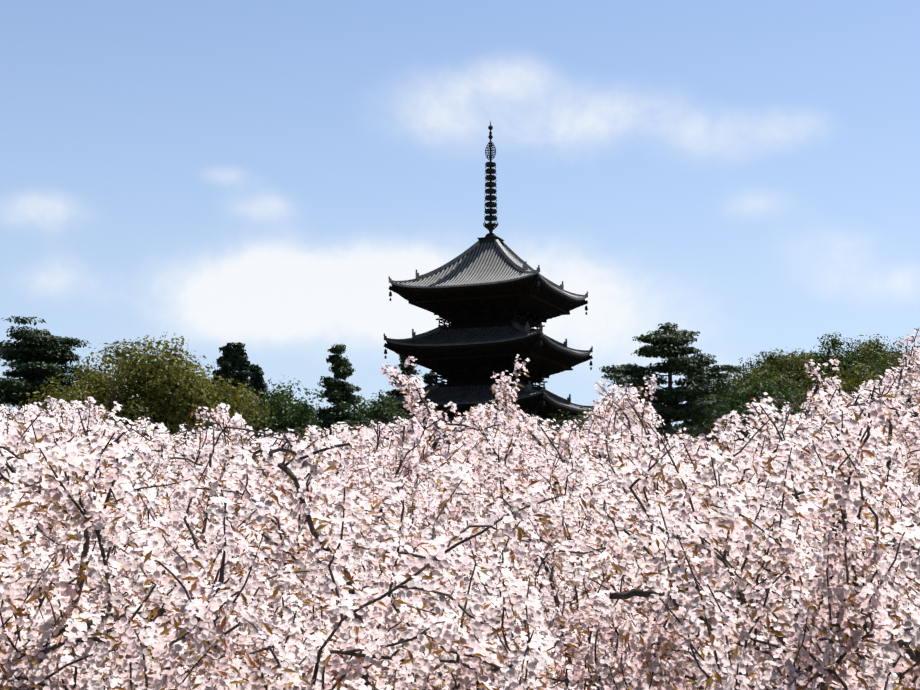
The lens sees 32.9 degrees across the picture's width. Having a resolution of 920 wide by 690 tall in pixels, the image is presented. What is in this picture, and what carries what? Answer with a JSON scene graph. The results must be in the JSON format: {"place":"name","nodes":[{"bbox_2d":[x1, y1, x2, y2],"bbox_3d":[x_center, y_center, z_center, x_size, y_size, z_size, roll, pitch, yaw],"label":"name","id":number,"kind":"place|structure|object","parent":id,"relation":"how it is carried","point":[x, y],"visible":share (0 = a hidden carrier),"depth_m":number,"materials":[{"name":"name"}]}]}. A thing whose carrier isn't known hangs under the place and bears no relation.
{"place":"outdoors","nodes":[
{"label":"outdoors","id":0,"kind":"place"},
{"bbox_2d":[0,0,919,465],"label":"sky","id":1,"kind":"structure","parent":0,"point":[744,175],"materials":[{"name":"blue"}]},
{"bbox_2d":[608,385,898,689],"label":"cherry tree","id":2,"kind":"object","parent":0,"point":[652,554],"visible":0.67,"depth_m":6.48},
{"bbox_3d":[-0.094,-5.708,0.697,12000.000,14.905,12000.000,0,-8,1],"label":"ground","id":3,"kind":"structure","parent":0,"visible":0},
{"bbox_2d":[0,363,8,420],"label":"cedar tree","id":4,"kind":"object","parent":3,"relation":"on","point":[1,394],"visible":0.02,"depth_m":91.39,"materials":[{"name":"green plant"}]},
{"bbox_2d":[0,396,108,551],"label":"cherry tree","id":5,"kind":"object","parent":3,"relation":"on","point":[37,411],"visible":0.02,"depth_m":18.36,"materials":[{"name":"pink plant"}]},
{"bbox_2d":[0,398,108,431],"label":"cherry tree","id":6,"kind":"object","parent":3,"relation":"on","point":[79,403],"depth_m":26.18,"materials":[{"name":"pink plant"}]},
{"bbox_2d":[0,398,110,539],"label":"cherry tree","id":7,"kind":"object","parent":3,"relation":"on","point":[94,428],"depth_m":13.50,"materials":[{"name":"pink plant"}]},
{"bbox_2d":[0,316,115,415],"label":"pine tree","id":8,"kind":"object","parent":3,"relation":"on","point":[37,355],"visible":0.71,"depth_m":95.07,"materials":[{"name":"green plant"}]},
{"bbox_2d":[43,376,82,391],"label":"broadleaf tree","id":9,"kind":"object","parent":3,"relation":"on","point":[58,379],"depth_m":105.21,"materials":[{"name":"green plant"}]},
{"bbox_2d":[0,397,144,479],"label":"cherry tree","id":10,"kind":"object","parent":3,"relation":"on","point":[53,406],"depth_m":31.36,"materials":[{"name":"pink plant"}]},
{"bbox_2d":[0,409,190,689],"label":"cherry tree","id":11,"kind":"object","parent":3,"relation":"on","point":[18,480],"visible":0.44,"depth_m":6.56,"materials":[{"name":"pink plant"}]},
{"bbox_2d":[67,361,133,406],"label":"broadleaf tree","id":12,"kind":"object","parent":3,"relation":"on","point":[82,375],"depth_m":88.65,"materials":[{"name":"green plant"}]},
{"bbox_2d":[8,333,275,455],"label":"broadleaf tree","id":13,"kind":"object","parent":3,"relation":"on","point":[179,393],"visible":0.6,"depth_m":82.44,"materials":[{"name":"green plant"}]},
{"bbox_2d":[46,405,245,471],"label":"cherry tree","id":14,"kind":"object","parent":3,"relation":"on","point":[240,420],"visible":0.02,"depth_m":22.26,"materials":[{"name":"pink plant"}]},
{"bbox_2d":[3,399,320,452],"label":"cherry tree","id":15,"kind":"object","parent":3,"relation":"on","point":[313,429],"depth_m":30.82,"materials":[{"name":"pink plant"}]},
{"bbox_2d":[134,370,226,457],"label":"broadleaf tree","id":16,"kind":"object","parent":3,"relation":"on","point":[175,422],"depth_m":84.61,"materials":[{"name":"green plant"}]},
{"bbox_2d":[5,404,394,530],"bbox_3d":[-3.112,3.000,23.491,10.703,4.274,4.592,7,-11,-40],"label":"cherry tree","id":17,"kind":"object","parent":3,"relation":"on","point":[152,425],"visible":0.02,"depth_m":21.33,"materials":[{"name":"pink plant"}]},
{"bbox_2d":[29,398,396,471],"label":"cherry tree","id":18,"kind":"object","parent":3,"relation":"on","point":[109,415],"depth_m":35.62,"materials":[{"name":"pink plant"}]},
{"bbox_2d":[211,342,264,445],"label":"cedar tree","id":19,"kind":"object","parent":3,"relation":"on","point":[233,362],"visible":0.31,"depth_m":90.05,"materials":[{"name":"green plant"}]},
{"bbox_2d":[248,364,271,409],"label":"cedar tree","id":20,"kind":"object","parent":3,"relation":"on","point":[257,380],"visible":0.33,"depth_m":112.32,"materials":[{"name":"green plant"}]},
{"bbox_2d":[250,387,292,433],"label":"broadleaf tree","id":21,"kind":"object","parent":3,"relation":"on","point":[264,400],"depth_m":101.98,"materials":[{"name":"green plant"}]},
{"bbox_2d":[0,410,570,689],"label":"cherry tree","id":22,"kind":"object","parent":3,"relation":"on","point":[270,482],"visible":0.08,"depth_m":10.17,"materials":[{"name":"pink plant"}]},
{"bbox_2d":[250,375,322,444],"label":"broadleaf tree","id":23,"kind":"object","parent":3,"relation":"on","point":[290,396],"visible":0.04,"depth_m":96.21,"materials":[{"name":"green plant"}]},
{"bbox_2d":[251,389,340,446],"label":"broadleaf tree","id":24,"kind":"object","parent":3,"relation":"on","point":[284,421],"visible":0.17,"depth_m":91.97,"materials":[{"name":"green plant"}]},
{"bbox_2d":[14,401,585,555],"bbox_3d":[-1.914,2.577,20.609,7.892,4.311,7.697,1,-8,-8],"label":"cherry tree","id":25,"kind":"object","parent":3,"relation":"on","point":[144,438],"visible":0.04,"depth_m":20.15,"materials":[{"name":"pink plant"}]},
{"bbox_2d":[296,402,316,427],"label":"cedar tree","id":26,"kind":"object","parent":3,"relation":"on","point":[308,415],"depth_m":100.16,"materials":[{"name":"green plant"}]},
{"bbox_2d":[14,386,630,689],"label":"cherry tree","id":27,"kind":"object","parent":3,"relation":"on","point":[414,455],"visible":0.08,"depth_m":12.74,"materials":[{"name":"pink plant"}]},
{"bbox_2d":[594,381,641,449],"bbox_3d":[1.429,0.641,14.015,0.457,0.638,0.431,0,-8,1],"label":"cherry blossom branch","id":28,"kind":"object","parent":27,"relation":"on","point":[626,412],"visible":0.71,"depth_m":13.97,"materials":[{"name":"pink plant"}]},
{"bbox_2d":[0,419,649,689],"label":"cherry tree","id":29,"kind":"object","parent":3,"relation":"on","point":[322,661],"visible":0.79,"depth_m":6.40,"materials":[{"name":"pink plant"}]},
{"bbox_2d":[166,406,488,666],"bbox_3d":[-1.706,2.465,17.421,3.491,3.644,7.555,6,-10,-35],"label":"cherry tree","id":30,"kind":"object","parent":3,"relation":"on","point":[386,433],"visible":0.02,"depth_m":17.65,"materials":[{"name":"pink plant"}]},
{"bbox_2d":[248,412,410,650],"bbox_3d":[-1.682,3.597,29.716,4.064,4.800,7.364,-7,-11,42],"label":"cherry tree","id":31,"kind":"object","parent":3,"relation":"on","point":[274,439],"depth_m":29.65,"materials":[{"name":"pink plant"}]},
{"bbox_2d":[314,402,352,431],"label":"broadleaf tree","id":32,"kind":"object","parent":3,"relation":"on","point":[333,412],"depth_m":118.22,"materials":[{"name":"green plant"}]},
{"bbox_2d":[5,384,678,688],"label":"cherry tree","id":33,"kind":"object","parent":3,"relation":"on","point":[342,454],"visible":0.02,"depth_m":14.17,"materials":[{"name":"pink plant"}]},
{"bbox_2d":[63,396,104,436],"bbox_3d":[-3.910,0.777,16.083,0.300,0.533,0.497,-7,-10,40],"label":"cherry blossom branch","id":34,"kind":"object","parent":33,"relation":"on","point":[93,415],"visible":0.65,"depth_m":16.15,"materials":[{"name":"pink plant"}]},
{"bbox_2d":[191,403,234,444],"bbox_3d":[-2.501,0.856,16.119,0.534,0.523,0.262,-4,-9,24],"label":"cherry blossom branch","id":35,"kind":"object","parent":33,"relation":"attached to","point":[226,417],"visible":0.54,"depth_m":16.12,"materials":[{"name":"pink plant"}]},
{"bbox_2d":[381,356,457,449],"bbox_3d":[-0.400,0.567,15.105,0.730,0.942,0.397,-2,-8,12],"label":"cherry blossom branch","id":36,"kind":"object","parent":33,"relation":"on","point":[409,404],"visible":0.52,"depth_m":15.14,"materials":[{"name":"pink plant"}]},
{"bbox_2d":[386,365,453,444],"bbox_3d":[-0.386,0.541,14.203,0.335,0.773,0.805,7,-10,-40],"label":"cherry blossom branch","id":37,"kind":"object","parent":33,"relation":"on","point":[414,385],"visible":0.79,"depth_m":14.12,"materials":[{"name":"pink plant"}]},
{"bbox_2d":[460,403,489,445],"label":"cherry blossom branch","id":38,"kind":"object","parent":33,"relation":"on","point":[469,417],"visible":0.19,"depth_m":15.97,"materials":[{"name":"pink plant"}]},
{"bbox_2d":[491,370,518,445],"bbox_3d":[0.443,0.637,15.332,0.284,0.831,0.464,1,-8,-5],"label":"cherry blossom branch","id":39,"kind":"object","parent":33,"relation":"attached to","point":[498,395],"visible":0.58,"depth_m":15.38,"materials":[{"name":"pink plant"}]},
{"bbox_2d":[594,396,626,444],"bbox_3d":[1.543,0.768,15.978,0.395,0.529,0.624,0,-8,1],"label":"cherry blossom branch","id":40,"kind":"object","parent":33,"relation":"on","point":[610,410],"visible":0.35,"depth_m":15.90,"materials":[{"name":"pink plant"}]},
{"bbox_2d":[617,374,658,437],"bbox_3d":[1.758,0.598,14.966,0.257,0.596,0.533,5,-10,-34],"label":"cherry blossom branch","id":41,"kind":"object","parent":33,"relation":"attached to","point":[641,413],"visible":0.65,"depth_m":14.93,"materials":[{"name":"pink plant"}]},
{"bbox_2d":[313,344,371,450],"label":"fir tree","id":42,"kind":"object","parent":3,"relation":"on","point":[337,393],"visible":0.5,"depth_m":105.14,"materials":[{"name":"green plant"}]},
{"bbox_2d":[113,407,594,523],"bbox_3d":[-2.116,3.025,24.578,8.871,4.495,5.507,0,-8,1],"label":"cherry tree","id":43,"kind":"object","parent":3,"relation":"on","point":[338,428],"depth_m":24.83,"materials":[{"name":"pink plant"}]},
{"bbox_2d":[0,413,713,689],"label":"cherry tree","id":44,"kind":"object","parent":3,"relation":"on","point":[166,670],"visible":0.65,"depth_m":6.22,"materials":[{"name":"pink plant"}]},
{"bbox_2d":[329,394,409,466],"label":"broadleaf tree","id":45,"kind":"object","parent":3,"relation":"on","point":[383,414],"visible":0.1,"depth_m":111.32,"materials":[{"name":"green plant"}]},
{"bbox_2d":[341,390,408,432],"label":"broadleaf tree","id":46,"kind":"object","parent":3,"relation":"on","point":[382,399],"visible":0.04,"depth_m":118.59,"materials":[{"name":"green plant"}]},
{"bbox_2d":[386,355,421,415],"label":"fir tree","id":47,"kind":"object","parent":3,"relation":"on","point":[395,392],"visible":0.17,"depth_m":150.90,"materials":[{"name":"green plant"}]},
{"bbox_2d":[121,393,699,688],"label":"cherry tree","id":48,"kind":"object","parent":3,"relation":"on","point":[310,611],"visible":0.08,"depth_m":10.10,"materials":[{"name":"pink plant"}]},
{"bbox_2d":[397,402,453,422],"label":"broadleaf tree","id":49,"kind":"object","parent":3,"relation":"on","point":[433,412],"depth_m":123.59,"materials":[{"name":"green plant"}]},
{"bbox_2d":[422,371,437,388],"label":"cedar tree","id":50,"kind":"object","parent":3,"relation":"on","point":[429,380],"visible":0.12,"depth_m":140.44,"materials":[{"name":"green plant"}]},
{"bbox_2d":[305,414,645,526],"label":"cherry tree","id":51,"kind":"object","parent":3,"relation":"on","point":[393,425],"visible":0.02,"depth_m":28.92,"materials":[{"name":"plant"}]},
{"bbox_2d":[379,120,594,458],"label":"pagoda","id":52,"kind":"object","parent":3,"relation":"on","point":[493,298],"visible":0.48,"depth_m":127.45,"materials":[{"name":"wood"}]},
{"bbox_2d":[332,381,691,627],"bbox_3d":[0.638,2.552,19.364,4.385,3.975,6.180,0,-8,1],"label":"cherry tree","id":53,"kind":"object","parent":3,"relation":"on","point":[526,479],"visible":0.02,"depth_m":18.52,"materials":[{"name":"pink plant"}]},
{"bbox_2d":[168,419,919,689],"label":"cherry tree","id":54,"kind":"object","parent":3,"relation":"on","point":[741,664],"visible":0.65,"depth_m":6.84,"materials":[{"name":"pink plant"}]},
{"bbox_2d":[0,417,335,689],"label":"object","id":55,"kind":"object","parent":54,"relation":"on","point":[94,518],"visible":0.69,"depth_m":6.33,"materials":[{"name":"pink plant"}]},
{"bbox_2d":[610,393,919,689],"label":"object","id":56,"kind":"object","parent":54,"relation":"on","point":[842,616],"visible":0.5,"depth_m":6.31,"materials":[{"name":"pink plant"}]},
{"bbox_2d":[334,401,803,646],"bbox_3d":[3.145,3.295,25.996,8.775,5.507,6.380,-4,-9,24],"label":"cherry tree","id":57,"kind":"object","parent":3,"relation":"on","point":[733,412],"depth_m":23.79,"materials":[{"name":"pink plant"}]},
{"bbox_2d":[548,403,596,479],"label":"broadleaf tree","id":58,"kind":"object","parent":3,"relation":"on","point":[575,417],"depth_m":118.57,"materials":[{"name":"green plant"}]},
{"bbox_2d":[408,391,738,479],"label":"cherry tree","id":59,"kind":"object","parent":3,"relation":"on","point":[654,414],"depth_m":35.62,"materials":[{"name":"pink plant"}]},
{"bbox_2d":[282,373,918,623],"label":"cherry tree","id":60,"kind":"object","parent":3,"relation":"on","point":[564,438],"visible":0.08,"depth_m":14.31,"materials":[{"name":"pink plant"}]},
{"bbox_2d":[353,374,919,689],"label":"cherry tree","id":61,"kind":"object","parent":3,"relation":"on","point":[649,568],"visible":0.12,"depth_m":8.04,"materials":[{"name":"pink plant"}]},
{"bbox_2d":[599,322,746,448],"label":"pine tree","id":62,"kind":"object","parent":3,"relation":"on","point":[668,342],"visible":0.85,"depth_m":98.36,"materials":[{"name":"green plant"}]},
{"bbox_2d":[503,385,872,487],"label":"cherry tree","id":63,"kind":"object","parent":3,"relation":"on","point":[587,413],"depth_m":24.50,"materials":[{"name":"pink plant"}]},
{"bbox_2d":[461,347,919,586],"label":"cherry tree","id":64,"kind":"object","parent":3,"relation":"on","point":[525,459],"visible":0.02,"depth_m":14.90,"materials":[{"name":"pink plant"}]},
{"bbox_2d":[498,354,545,445],"bbox_3d":[0.559,0.509,14.656,0.350,0.914,0.562,2,-8,-17],"label":"cherry spray","id":65,"kind":"object","parent":64,"relation":"on","point":[513,393],"visible":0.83,"depth_m":14.60,"materials":[{"name":"pink plant"}]},
{"bbox_2d":[805,356,842,410],"bbox_3d":[3.523,0.414,15.102,0.346,0.633,0.362,-4,-9,25],"label":"cherry spray","id":66,"kind":"object","parent":64,"relation":"on","point":[831,383],"visible":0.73,"depth_m":15.09,"materials":[{"name":"pink plant"}]},
{"bbox_2d":[462,367,919,689],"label":"cherry tree","id":67,"kind":"object","parent":3,"relation":"on","point":[668,465],"visible":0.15,"depth_m":9.30,"materials":[{"name":"pink plant"}]},
{"bbox_2d":[685,367,705,402],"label":"cedar tree","id":68,"kind":"object","parent":3,"relation":"on","point":[687,377],"visible":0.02,"depth_m":210.40,"materials":[{"name":"green plant"}]},
{"bbox_2d":[626,422,770,473],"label":"cherry tree","id":69,"kind":"object","parent":3,"relation":"on","point":[720,443],"depth_m":32.78,"materials":[{"name":"pink plant"}]},
{"bbox_2d":[516,359,909,504],"bbox_3d":[4.349,2.466,21.733,8.701,4.834,3.234,0,-8,1],"label":"cherry tree","id":70,"kind":"object","parent":3,"relation":"on","point":[769,400],"visible":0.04,"depth_m":21.76,"materials":[{"name":"pink plant"}]},
{"bbox_2d":[520,365,919,671],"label":"cherry tree","id":71,"kind":"object","parent":3,"relation":"on","point":[904,420],"visible":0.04,"depth_m":11.66,"materials":[{"name":"pink plant"}]},
{"bbox_2d":[687,379,771,433],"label":"broadleaf tree","id":72,"kind":"object","parent":3,"relation":"on","point":[747,391],"visible":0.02,"depth_m":149.07,"materials":[{"name":"green plant"}]},
{"bbox_2d":[540,348,919,588],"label":"cherry tree","id":73,"kind":"object","parent":3,"relation":"on","point":[626,462],"visible":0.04,"depth_m":12.81,"materials":[{"name":"pink plant"}]},
{"bbox_2d":[672,394,789,461],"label":"broadleaf tree","id":74,"kind":"object","parent":3,"relation":"on","point":[740,412],"visible":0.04,"depth_m":127.62,"materials":[{"name":"green plant"}]},
{"bbox_2d":[706,375,805,426],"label":"broadleaf tree","id":75,"kind":"object","parent":3,"relation":"on","point":[780,405],"visible":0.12,"depth_m":139.93,"materials":[{"name":"green plant"}]},
{"bbox_2d":[704,366,810,400],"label":"broadleaf tree","id":76,"kind":"object","parent":3,"relation":"on","point":[745,375],"visible":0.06,"depth_m":166.42,"materials":[{"name":"green plant"}]},
{"bbox_2d":[618,362,919,684],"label":"cherry tree","id":77,"kind":"object","parent":3,"relation":"on","point":[797,434],"depth_m":10.29,"materials":[{"name":"pink plant"}]},
{"bbox_2d":[728,348,814,401],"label":"broadleaf tree","id":78,"kind":"object","parent":3,"relation":"on","point":[782,362],"visible":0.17,"depth_m":174.32,"materials":[{"name":"green plant"}]},
{"bbox_2d":[745,349,801,374],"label":"broadleaf tree","id":79,"kind":"object","parent":3,"relation":"on","point":[781,350],"depth_m":200.32,"materials":[{"name":"green plant"}]},
{"bbox_2d":[748,351,828,390],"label":"broadleaf tree","id":80,"kind":"object","parent":3,"relation":"on","point":[802,357],"depth_m":182.89,"materials":[{"name":"green plant"}]},
{"bbox_2d":[678,399,914,457],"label":"cherry tree","id":81,"kind":"object","parent":3,"relation":"on","point":[684,429],"depth_m":34.90,"materials":[{"name":"pink plant"}]},
{"bbox_2d":[745,368,862,414],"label":"broadleaf tree","id":82,"kind":"object","parent":3,"relation":"on","point":[794,384],"visible":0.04,"depth_m":149.90,"materials":[{"name":"green plant"}]},
{"bbox_2d":[770,348,837,372],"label":"broadleaf tree","id":83,"kind":"object","parent":3,"relation":"on","point":[795,351],"depth_m":188.13,"materials":[{"name":"green plant"}]},
{"bbox_2d":[765,392,849,444],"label":"cherry tree","id":84,"kind":"object","parent":3,"relation":"on","point":[786,406],"visible":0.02,"depth_m":28.90,"materials":[{"name":"pink plant"}]},
{"bbox_2d":[794,332,892,390],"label":"broadleaf tree","id":85,"kind":"object","parent":3,"relation":"on","point":[834,344],"visible":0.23,"depth_m":180.68,"materials":[{"name":"green plant"}]},
{"bbox_2d":[795,363,899,416],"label":"broadleaf tree","id":86,"kind":"object","parent":3,"relation":"on","point":[848,386],"visible":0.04,"depth_m":146.67,"materials":[{"name":"green plant"}]},
{"bbox_2d":[805,408,919,689],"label":"cherry tree","id":87,"kind":"object","parent":3,"relation":"on","point":[902,672],"visible":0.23,"depth_m":6.68,"materials":[{"name":"pink plant"}]},
{"bbox_2d":[828,342,903,376],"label":"broadleaf tree","id":88,"kind":"object","parent":3,"relation":"on","point":[866,352],"visible":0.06,"depth_m":183.80,"materials":[{"name":"green plant"}]},
{"bbox_2d":[819,366,919,463],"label":"cherry tree","id":89,"kind":"object","parent":3,"relation":"on","point":[877,390],"visible":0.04,"depth_m":28.16,"materials":[{"name":"pink plant"}]},
{"bbox_2d":[823,349,919,416],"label":"broadleaf tree","id":90,"kind":"object","parent":3,"relation":"on","point":[867,372],"depth_m":148.11,"materials":[{"name":"green plant"}]},
{"bbox_2d":[828,419,917,507],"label":"cherry tree","id":91,"kind":"object","parent":3,"relation":"on","point":[908,442],"visible":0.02,"depth_m":12.54,"materials":[{"name":"pink plant"}]},
{"bbox_2d":[883,328,919,419],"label":"cherry spray","id":92,"kind":"object","parent":91,"relation":"attached to","point":[913,360],"visible":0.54,"depth_m":13.11,"materials":[{"name":"pink plant"}]},
{"bbox_2d":[840,452,919,689],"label":"cherry tree","id":93,"kind":"object","parent":3,"relation":"on","point":[911,463],"visible":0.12,"depth_m":7.83,"materials":[{"name":"pink plant"}]},
{"bbox_2d":[846,334,919,366],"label":"broadleaf tree","id":94,"kind":"object","parent":3,"relation":"on","point":[877,345],"visible":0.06,"depth_m":188.14,"materials":[{"name":"green plant"}]},
{"bbox_2d":[866,353,919,416],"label":"broadleaf tree","id":95,"kind":"object","parent":3,"relation":"on","point":[885,365],"depth_m":181.47,"materials":[{"name":"green plant"}]},
{"bbox_2d":[899,396,918,444],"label":"broadleaf tree","id":96,"kind":"object","parent":3,"relation":"on","point":[912,409],"visible":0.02,"depth_m":144.62,"materials":[{"name":"green plant"}]}
]}

